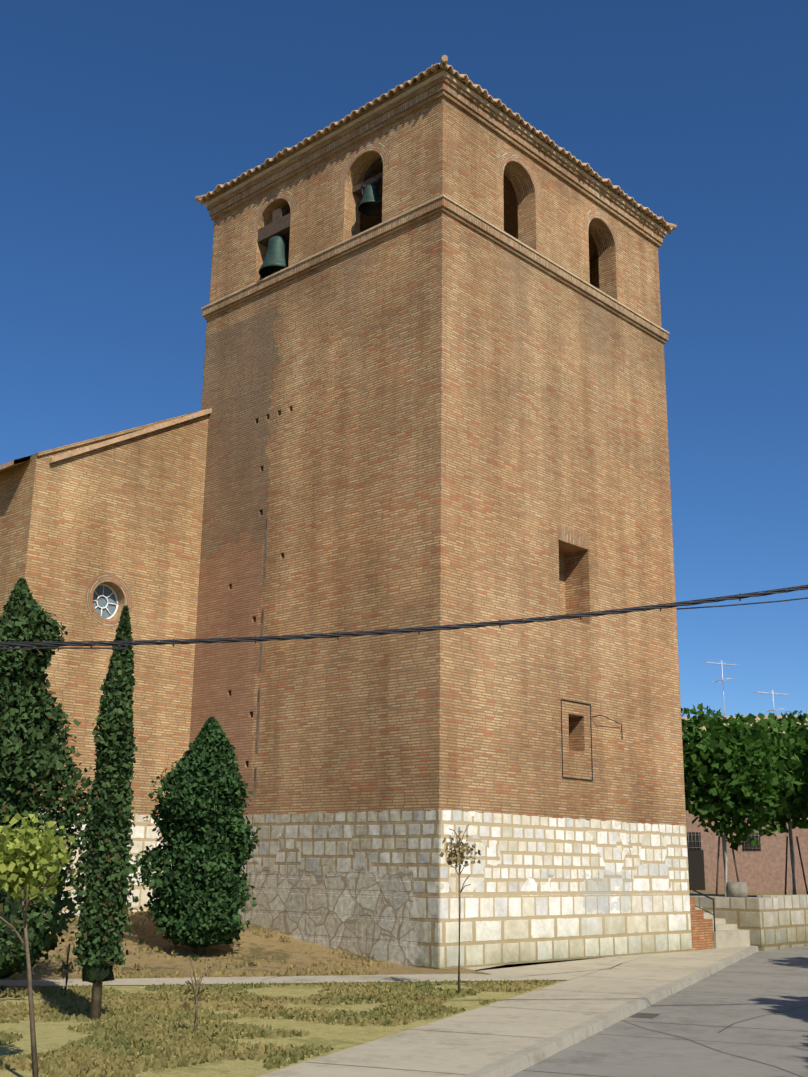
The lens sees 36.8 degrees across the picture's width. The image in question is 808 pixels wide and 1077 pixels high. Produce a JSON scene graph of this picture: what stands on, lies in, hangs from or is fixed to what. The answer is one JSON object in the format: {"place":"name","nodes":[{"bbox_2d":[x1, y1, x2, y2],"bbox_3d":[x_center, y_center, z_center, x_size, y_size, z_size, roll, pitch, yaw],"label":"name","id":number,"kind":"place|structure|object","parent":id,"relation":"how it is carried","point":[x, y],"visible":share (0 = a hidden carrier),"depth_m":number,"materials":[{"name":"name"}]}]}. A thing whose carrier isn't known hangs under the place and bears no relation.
{"place":"outdoors","nodes":[
{"label":"outdoors","id":0,"kind":"place"},
{"bbox_2d":[0,911,489,979],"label":"bank","id":1,"kind":"structure","parent":0,"point":[249,945],"depth_m":25.09,"materials":[{"name":"brown soil"}]},
{"bbox_2d":[126,717,260,954],"bbox_3d":[-4.600,6.284,25.821,3.059,5.006,2.483,1,-15,-1],"label":"juniper bush","id":2,"kind":"object","parent":1,"relation":"on","point":[198,886],"visible":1,"depth_m":25.28,"materials":[{"name":"green plant"}]},
{"bbox_2d":[33,934,373,975],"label":"weeds","id":3,"kind":"object","parent":1,"relation":"on","point":[135,967],"visible":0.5,"depth_m":24.31,"materials":[{"name":"brown plant"}]},
{"bbox_2d":[0,974,560,986],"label":"foot path","id":4,"kind":"structure","parent":0,"point":[299,979],"depth_m":21.81,"materials":[{"name":"concrete"}]},
{"bbox_2d":[0,909,563,1076],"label":"lawn","id":5,"kind":"structure","parent":0,"point":[52,1035],"depth_m":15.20,"materials":[{"name":"green plant"}]},
{"bbox_2d":[0,812,74,1076],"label":"small tree","id":6,"kind":"object","parent":5,"relation":"on","point":[31,856],"visible":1,"depth_m":11.49,"materials":[{"name":"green plant"}]},
{"bbox_2d":[0,578,96,978],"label":"cypress tree","id":7,"kind":"object","parent":5,"relation":"on","point":[31,753],"visible":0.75,"depth_m":20.20,"materials":[{"name":"green plant"}]},
{"bbox_2d":[57,943,75,995],"bbox_3d":[-5.219,6.710,18.848,0.332,0.826,0.281,1,-15,-1],"label":"tree sapling","id":8,"kind":"object","parent":5,"relation":"on","point":[66,968],"visible":0.98,"depth_m":18.83,"materials":[{"name":"green plant"}]},
{"bbox_2d":[71,605,138,1019],"bbox_3d":[-4.002,3.667,16.570,0.890,5.636,0.761,1,-15,-1],"label":"slim cypress tree","id":9,"kind":"object","parent":5,"relation":"on","point":[103,908],"visible":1,"depth_m":16.36,"materials":[{"name":"green plant"}]},
{"bbox_2d":[181,957,209,1031],"bbox_3d":[-2.548,5.605,14.846,0.338,0.930,0.534,1,-15,-1],"label":"tree sapling","id":10,"kind":"object","parent":5,"relation":"on","point":[197,983],"visible":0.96,"depth_m":14.81,"materials":[{"name":"brown plant"}]},
{"bbox_2d":[439,824,480,992],"bbox_3d":[0.943,6.186,20.304,0.735,2.761,0.690,1,-15,-1],"label":"sapling","id":11,"kind":"object","parent":5,"relation":"on","point":[451,858],"visible":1,"depth_m":20.39,"materials":[{"name":"brown plant"}]},
{"bbox_2d":[0,0,807,716],"label":"sky","id":12,"kind":"structure","parent":0,"point":[115,115],"materials":[{"name":"blue"}]},
{"bbox_2d":[0,585,807,649],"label":"cable","id":13,"kind":"object","parent":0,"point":[255,639],"visible":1,"depth_m":14.93,"materials":[{"name":"grey rubber"}]},
{"bbox_2d":[280,966,612,983],"bbox_3d":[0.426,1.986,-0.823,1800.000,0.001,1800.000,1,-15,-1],"label":"ground","id":14,"kind":"structure","parent":0,"point":[524,980],"depth_m":24.25,"materials":[{"name":"beige concrete"}]},
{"bbox_2d":[0,408,211,915],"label":"church nave","id":15,"kind":"structure","parent":14,"relation":"on","point":[97,534],"depth_m":30.62,"materials":[{"name":"brown brick"}]},
{"bbox_2d":[462,946,758,1076],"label":"kerb","id":16,"kind":"structure","parent":14,"relation":"on","point":[518,1061],"depth_m":16.17,"materials":[{"name":"concrete"}]},
{"bbox_2d":[689,882,807,950],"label":"raised square","id":17,"kind":"structure","parent":14,"relation":"on","point":[740,915],"depth_m":34.60,"materials":[{"name":"stone"}]},
{"bbox_2d":[681,703,807,896],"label":"plane tree","id":18,"kind":"object","parent":17,"relation":"on","point":[715,778],"visible":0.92,"depth_m":38.92,"materials":[{"name":"green plant"}]},
{"bbox_2d":[681,660,807,891],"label":"house","id":19,"kind":"structure","parent":17,"relation":"on","point":[761,867],"depth_m":58.63,"materials":[{"name":"pink paint"}]},
{"bbox_2d":[731,710,807,894],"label":"plane tree","id":20,"kind":"object","parent":17,"relation":"on","point":[796,813],"visible":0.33,"depth_m":42.38,"materials":[{"name":"green plant"}]},
{"bbox_2d":[797,739,807,803],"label":"plane tree","id":21,"kind":"object","parent":17,"relation":"on","point":[805,786],"visible":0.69,"depth_m":39.90,"materials":[{"name":"green plant"}]},
{"bbox_2d":[189,55,713,969],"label":"church tower","id":22,"kind":"structure","parent":0,"point":[433,375],"depth_m":29.78,"materials":[{"name":"brown brick"}]},
{"bbox_2d":[257,946,749,1076],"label":"sidewalk","id":23,"kind":"structure","parent":0,"point":[421,1050],"depth_m":15.71,"materials":[{"name":"concrete"}]},
{"bbox_2d":[467,953,654,979],"bbox_3d":[7.394,12.960,39.852,5.701,0.001,36.651,-5,-16,21],"label":"pavement apron","id":24,"kind":"object","parent":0,"point":[549,969],"visible":0.11,"depth_m":25.26,"materials":[{"name":"concrete"}]},
{"bbox_2d":[510,946,807,1076],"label":"road","id":25,"kind":"structure","parent":0,"point":[623,1048],"depth_m":16.22,"materials":[{"name":"grey asphalt"}]},
{"bbox_2d":[263,946,807,1076],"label":"sidewalk joints","id":26,"kind":"object","parent":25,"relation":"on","point":[645,1015],"visible":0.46,"depth_m":17.47,"materials":[{"name":"grey concrete"}]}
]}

